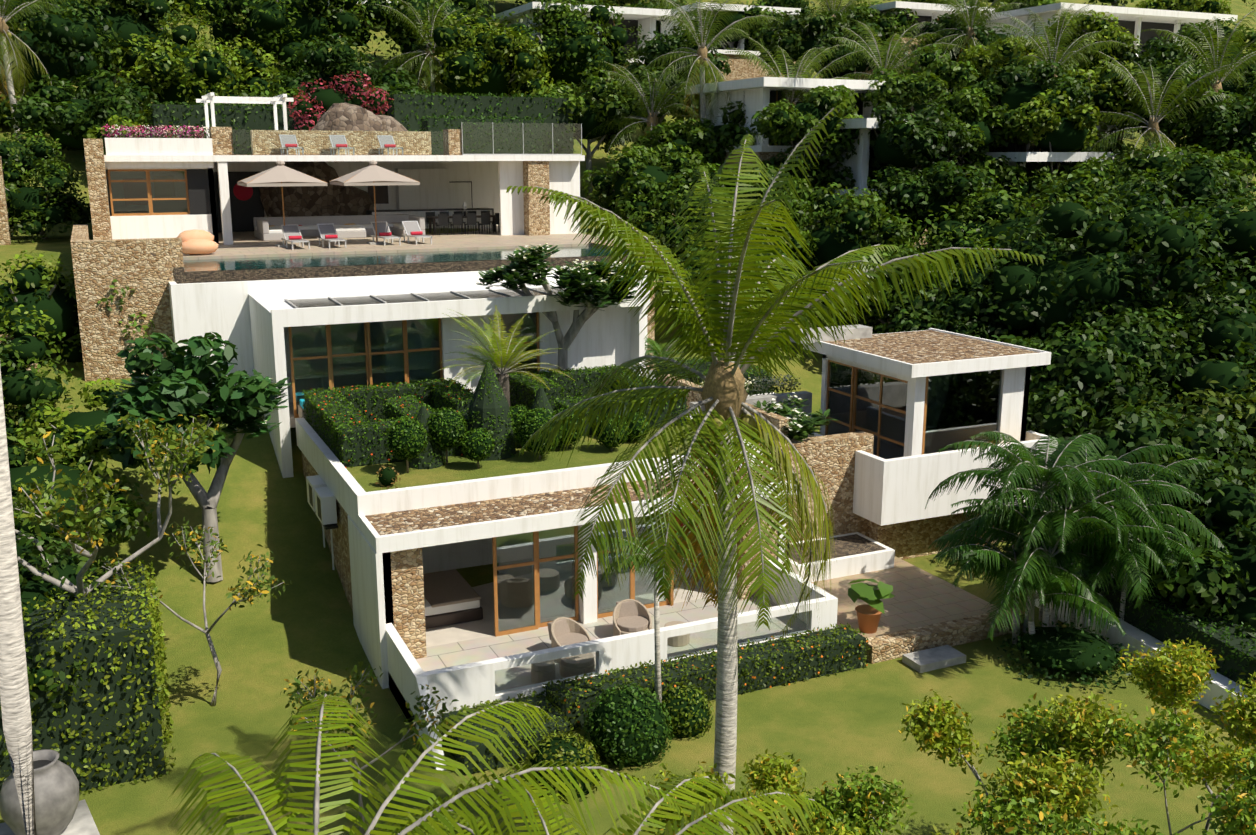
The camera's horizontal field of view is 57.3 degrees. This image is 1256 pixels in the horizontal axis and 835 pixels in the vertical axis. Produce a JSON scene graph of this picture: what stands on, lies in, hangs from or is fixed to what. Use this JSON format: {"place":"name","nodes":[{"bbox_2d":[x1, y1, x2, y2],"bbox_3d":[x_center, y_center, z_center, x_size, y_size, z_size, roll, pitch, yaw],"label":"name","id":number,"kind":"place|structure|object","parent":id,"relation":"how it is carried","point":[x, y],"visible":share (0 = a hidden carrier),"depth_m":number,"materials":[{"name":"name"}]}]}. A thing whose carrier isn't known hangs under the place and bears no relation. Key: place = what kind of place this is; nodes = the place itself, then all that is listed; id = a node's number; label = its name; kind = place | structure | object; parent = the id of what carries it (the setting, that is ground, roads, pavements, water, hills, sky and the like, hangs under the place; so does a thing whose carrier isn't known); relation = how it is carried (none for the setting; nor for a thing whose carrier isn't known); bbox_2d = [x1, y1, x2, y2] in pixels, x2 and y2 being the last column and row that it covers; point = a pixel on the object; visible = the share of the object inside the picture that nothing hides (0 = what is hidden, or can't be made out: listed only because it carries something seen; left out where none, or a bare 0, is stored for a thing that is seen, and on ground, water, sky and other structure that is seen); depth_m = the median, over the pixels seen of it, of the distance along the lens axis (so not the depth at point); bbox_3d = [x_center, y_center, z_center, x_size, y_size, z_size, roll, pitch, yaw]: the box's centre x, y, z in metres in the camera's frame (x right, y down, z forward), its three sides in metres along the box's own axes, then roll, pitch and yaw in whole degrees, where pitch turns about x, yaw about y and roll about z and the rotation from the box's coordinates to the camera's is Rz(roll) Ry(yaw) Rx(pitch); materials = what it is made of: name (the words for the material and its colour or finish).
{"place":"outdoors","nodes":[
{"label":"outdoors","id":0,"kind":"place"},
{"bbox_2d":[183,246,628,271],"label":"pool water","id":1,"kind":"structure","parent":0,"point":[322,260],"depth_m":41.20,"materials":[{"name":"teal liquid"}]},
{"bbox_2d":[0,0,1255,834],"bbox_3d":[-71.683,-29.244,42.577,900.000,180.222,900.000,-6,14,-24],"label":"ground","id":2,"kind":"structure","parent":0,"point":[822,729],"depth_m":24.90,"materials":[{"name":"green plant"}]},
{"bbox_2d":[0,156,38,371],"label":"stone walls","id":3,"kind":"structure","parent":2,"relation":"on","point":[5,238],"depth_m":46.20,"materials":[{"name":"stone"}]},
{"bbox_2d":[0,749,99,834],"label":"jar","id":4,"kind":"object","parent":2,"relation":"on","point":[61,808],"visible":0.67,"depth_m":18.66,"materials":[{"name":"ceramic"}]},
{"bbox_2d":[70,92,634,380],"bbox_3d":[-11.850,-7.457,49.235,21.300,12.550,21.000,-6,14,-24],"label":"villa","id":5,"kind":"object","parent":2,"relation":"on","point":[151,199],"visible":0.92,"depth_m":48.43,"materials":[{"name":"paint"}]},
{"bbox_2d":[177,229,218,254],"bbox_3d":[-15.682,-6.379,41.939,1.454,0.920,1.119,-6,14,-24],"label":"beanbag","id":6,"kind":"object","parent":5,"relation":"on","point":[197,242],"visible":0.88,"depth_m":41.69,"materials":[{"name":"beige fabric"}]},
{"bbox_2d":[237,161,327,246],"bbox_3d":[-13.659,-8.463,45.556,3.017,3.340,3.017,-6,14,-24],"label":"umbrella","id":7,"kind":"object","parent":5,"relation":"on","point":[280,174],"visible":0.98,"depth_m":44.50,"materials":[{"name":"fabric"},{"name":"wood"}]},
{"bbox_2d":[279,135,303,154],"bbox_3d":[-14.214,-11.510,48.553,0.680,0.856,2.000,-6,14,-24],"label":"lounge chair","id":8,"kind":"object","parent":5,"relation":"on","point":[285,141],"depth_m":48.97,"materials":[{"name":"silver metal"}]},
{"bbox_2d":[281,224,309,249],"bbox_3d":[-13.057,-7.093,45.134,0.680,0.856,2.000,-7,14,-27],"label":"lounger","id":9,"kind":"object","parent":5,"relation":"on","point":[292,233],"visible":0.98,"depth_m":45.50,"materials":[{"name":"silver metal"}]},
{"bbox_2d":[317,223,345,248],"bbox_3d":[-11.785,-7.222,45.705,0.680,0.856,2.000,-7,14,-27],"label":"lounger","id":10,"kind":"object","parent":5,"relation":"on","point":[328,232],"visible":1,"depth_m":46.07,"materials":[{"name":"silver metal"}]},
{"bbox_2d":[253,214,424,240],"bbox_3d":[-12.891,-8.508,51.440,7.000,0.879,3.000,-6,14,-24],"label":"sofa","id":11,"kind":"object","parent":5,"relation":"on","point":[346,226],"visible":0.69,"depth_m":51.65,"materials":[{"name":"white fabric"}]},
{"bbox_2d":[329,135,353,154],"bbox_3d":[-12.306,-11.704,49.409,0.680,0.856,2.000,-6,14,-24],"label":"lounge chair","id":12,"kind":"object","parent":5,"relation":"on","point":[336,142],"depth_m":49.84,"materials":[{"name":"silver metal"}]},
{"bbox_2d":[329,161,419,244],"bbox_3d":[-10.305,-8.756,46.847,3.017,3.340,3.017,-6,14,-24],"label":"umbrella","id":13,"kind":"object","parent":5,"relation":"on","point":[373,174],"visible":1,"depth_m":45.82,"materials":[{"name":"fabric"},{"name":"wood"}]},
{"bbox_2d":[370,221,400,245],"bbox_3d":[-9.947,-7.556,47.174,0.680,0.856,2.000,-7,14,-27],"label":"lounger","id":14,"kind":"object","parent":5,"relation":"on","point":[383,231],"visible":0.9,"depth_m":47.50,"materials":[{"name":"silver metal"}]},
{"bbox_2d":[377,135,402,154],"bbox_3d":[-10.398,-11.899,50.265,0.680,0.856,2.000,-6,14,-24],"label":"lounge chair","id":15,"kind":"object","parent":5,"relation":"on","point":[388,141],"depth_m":50.69,"materials":[{"name":"white fabric"}]},
{"bbox_2d":[401,221,431,244],"bbox_3d":[-8.766,-7.676,47.704,0.680,0.856,2.000,-7,14,-27],"label":"lounger","id":16,"kind":"object","parent":5,"relation":"on","point":[412,229],"visible":1,"depth_m":48.04,"materials":[{"name":"silver metal"}]},
{"bbox_2d":[426,202,499,234],"bbox_3d":[-7.622,-9.342,53.737,3.400,1.430,2.180,-6,14,-24],"label":"dining set","id":17,"kind":"object","parent":5,"relation":"on","point":[456,216],"visible":0.88,"depth_m":53.12,"materials":[{"name":"brown wood"}]},
{"bbox_2d":[328,0,391,23],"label":"villa","id":18,"kind":"object","parent":2,"relation":"on","point":[363,2],"depth_m":95.76,"materials":[{"name":"stone"}]},
{"bbox_2d":[168,242,654,477],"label":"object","id":19,"kind":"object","parent":2,"relation":"on","point":[316,328],"visible":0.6,"depth_m":36.37,"materials":[{"name":"white paint"}]},
{"bbox_2d":[101,115,910,722],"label":"flowers","id":20,"kind":"object","parent":2,"relation":"on","point":[167,129],"visible":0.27,"depth_m":36.30,"materials":[{"name":"red plant"}]},
{"bbox_2d":[295,416,838,770],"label":"house","id":21,"kind":"structure","parent":2,"relation":"on","point":[392,544],"depth_m":26.72,"materials":[{"name":"paint"}]},
{"bbox_2d":[306,475,337,569],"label":"air conditioning units","id":22,"kind":"object","parent":21,"relation":"attached to","point":[321,498],"visible":0.92,"depth_m":28.80,"materials":[{"name":"white metal"}]},
{"bbox_2d":[423,569,482,628],"bbox_3d":[-5.061,4.237,28.116,2.450,1.100,2.400,-6,14,-24],"label":"bed","id":23,"kind":"object","parent":21,"relation":"on","point":[451,597],"visible":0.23,"depth_m":27.62,"materials":[{"name":"brown fabric"}]},
{"bbox_2d":[531,660,555,683],"bbox_3d":[-1.805,5.393,24.496,0.520,0.450,0.520,-6,14,-24],"label":"side table","id":24,"kind":"object","parent":21,"relation":"on","point":[543,673],"depth_m":24.29,"materials":[{"name":"wicker"}]},
{"bbox_2d":[547,617,591,662],"bbox_3d":[-1.290,4.940,25.697,0.915,0.800,0.996,-6,14,-24],"label":"armchair","id":25,"kind":"object","parent":21,"relation":"on","point":[562,631],"visible":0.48,"depth_m":25.77,"materials":[{"name":"wicker"}]},
{"bbox_2d":[560,652,594,677],"bbox_3d":[-1.099,5.343,24.874,0.760,0.380,0.760,-6,14,-24],"label":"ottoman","id":26,"kind":"object","parent":21,"relation":"on","point":[577,670],"depth_m":24.60,"materials":[{"name":"wicker"}]},
{"bbox_2d":[613,599,651,635],"bbox_3d":[0.065,4.718,26.675,0.904,0.800,0.975,-6,14,-24],"label":"armchair","id":27,"kind":"object","parent":21,"relation":"on","point":[631,615],"visible":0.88,"depth_m":26.71,"materials":[{"name":"wicker"}]},
{"bbox_2d":[664,621,689,646],"bbox_3d":[1.124,4.972,26.460,0.600,0.400,0.600,-6,14,-24],"label":"side table","id":28,"kind":"object","parent":21,"relation":"on","point":[677,639],"visible":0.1,"depth_m":26.24,"materials":[{"name":"wicker"}]},
{"bbox_2d":[490,2,670,96],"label":"villa","id":29,"kind":"object","parent":2,"relation":"on","point":[645,18],"visible":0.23,"depth_m":83.04,"materials":[{"name":"paint"}]},
{"bbox_2d":[0,0,1255,834],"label":"foliage","id":30,"kind":"object","parent":2,"relation":"on","point":[168,393],"visible":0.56,"depth_m":35.64,"materials":[{"name":"green plant"}]},
{"bbox_2d":[0,0,1255,834],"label":"palm fronds","id":31,"kind":"object","parent":2,"relation":"on","point":[1107,546],"visible":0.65,"depth_m":15.77,"materials":[{"name":"green plant"}]},
{"bbox_2d":[0,94,1255,791],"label":"hedges","id":32,"kind":"object","parent":2,"relation":"on","point":[122,698],"visible":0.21,"depth_m":25.17,"materials":[{"name":"green plant"}]},
{"bbox_2d":[0,0,1255,834],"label":"tree trunks","id":33,"kind":"object","parent":2,"relation":"on","point":[15,696],"visible":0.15,"depth_m":16.71,"materials":[{"name":"grey plant"}]},
{"bbox_2d":[0,0,1255,800],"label":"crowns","id":34,"kind":"object","parent":33,"relation":"attached to","point":[57,309],"visible":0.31,"depth_m":47.01,"materials":[{"name":"green plant"}]},
{"bbox_2d":[657,2,800,81],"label":"villa","id":35,"kind":"object","parent":2,"relation":"on","point":[739,69],"visible":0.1,"depth_m":87.15,"materials":[{"name":"paint"}]},
{"bbox_2d":[687,77,885,172],"bbox_3d":[9.311,-15.283,62.706,9.803,5.600,8.500,-6,14,-24],"label":"villa","id":36,"kind":"object","parent":2,"relation":"on","point":[753,95],"visible":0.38,"depth_m":59.20,"materials":[{"name":"paint"}]},
{"bbox_2d":[787,150,833,231],"bbox_3d":[10.640,-11.546,61.919,8.069,5.500,7.500,-6,14,-24],"label":"villa","id":37,"kind":"object","parent":2,"relation":"on","point":[816,153],"visible":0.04,"depth_m":57.22,"materials":[{"name":"paint"}]},
{"bbox_2d":[645,370,1024,672],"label":"site works","id":38,"kind":"structure","parent":2,"relation":"on","point":[927,621],"depth_m":30.33,"materials":[{"name":"stone"}]},
{"bbox_2d":[855,604,881,633],"bbox_3d":[5.664,4.768,27.089,0.660,0.520,0.643,-6,14,-24],"label":"pot plant","id":39,"kind":"object","parent":38,"relation":"on","point":[868,616],"visible":0.88,"depth_m":26.93,"materials":[{"name":"brown ceramic"}]},
{"bbox_2d":[617,37,1190,228],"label":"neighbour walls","id":40,"kind":"structure","parent":2,"relation":"on","point":[909,45],"depth_m":78.63,"materials":[{"name":"stone"}]},
{"bbox_2d":[819,1,994,79],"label":"villa","id":41,"kind":"object","parent":2,"relation":"on","point":[928,12],"visible":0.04,"depth_m":84.74,"materials":[{"name":"paint"}]},
{"bbox_2d":[789,324,1057,559],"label":"pavilion","id":42,"kind":"structure","parent":2,"relation":"on","point":[913,402],"depth_m":33.21,"materials":[{"name":"paint"}]},
{"bbox_2d":[795,118,1131,245],"bbox_3d":[17.117,-12.707,61.844,17.621,6.100,9.500,-6,14,-24],"label":"villa","id":43,"kind":"object","parent":2,"relation":"on","point":[858,163],"visible":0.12,"depth_m":55.74,"materials":[{"name":"paint"}]},
{"bbox_2d":[963,152,1130,218],"bbox_3d":[24.117,-11.035,61.472,14.836,6.100,7.500,-6,14,-24],"label":"villa","id":44,"kind":"object","parent":2,"relation":"on","point":[1025,157],"visible":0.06,"depth_m":55.86,"materials":[{"name":"paint"}]},
{"bbox_2d":[981,2,1237,56],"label":"villa","id":45,"kind":"object","parent":2,"relation":"on","point":[1135,21],"visible":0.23,"depth_m":85.90,"materials":[{"name":"paint"}]},
{"bbox_2d":[1035,563,1246,713],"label":"pathway","id":46,"kind":"structure","parent":2,"relation":"on","point":[1134,637],"depth_m":26.18,"materials":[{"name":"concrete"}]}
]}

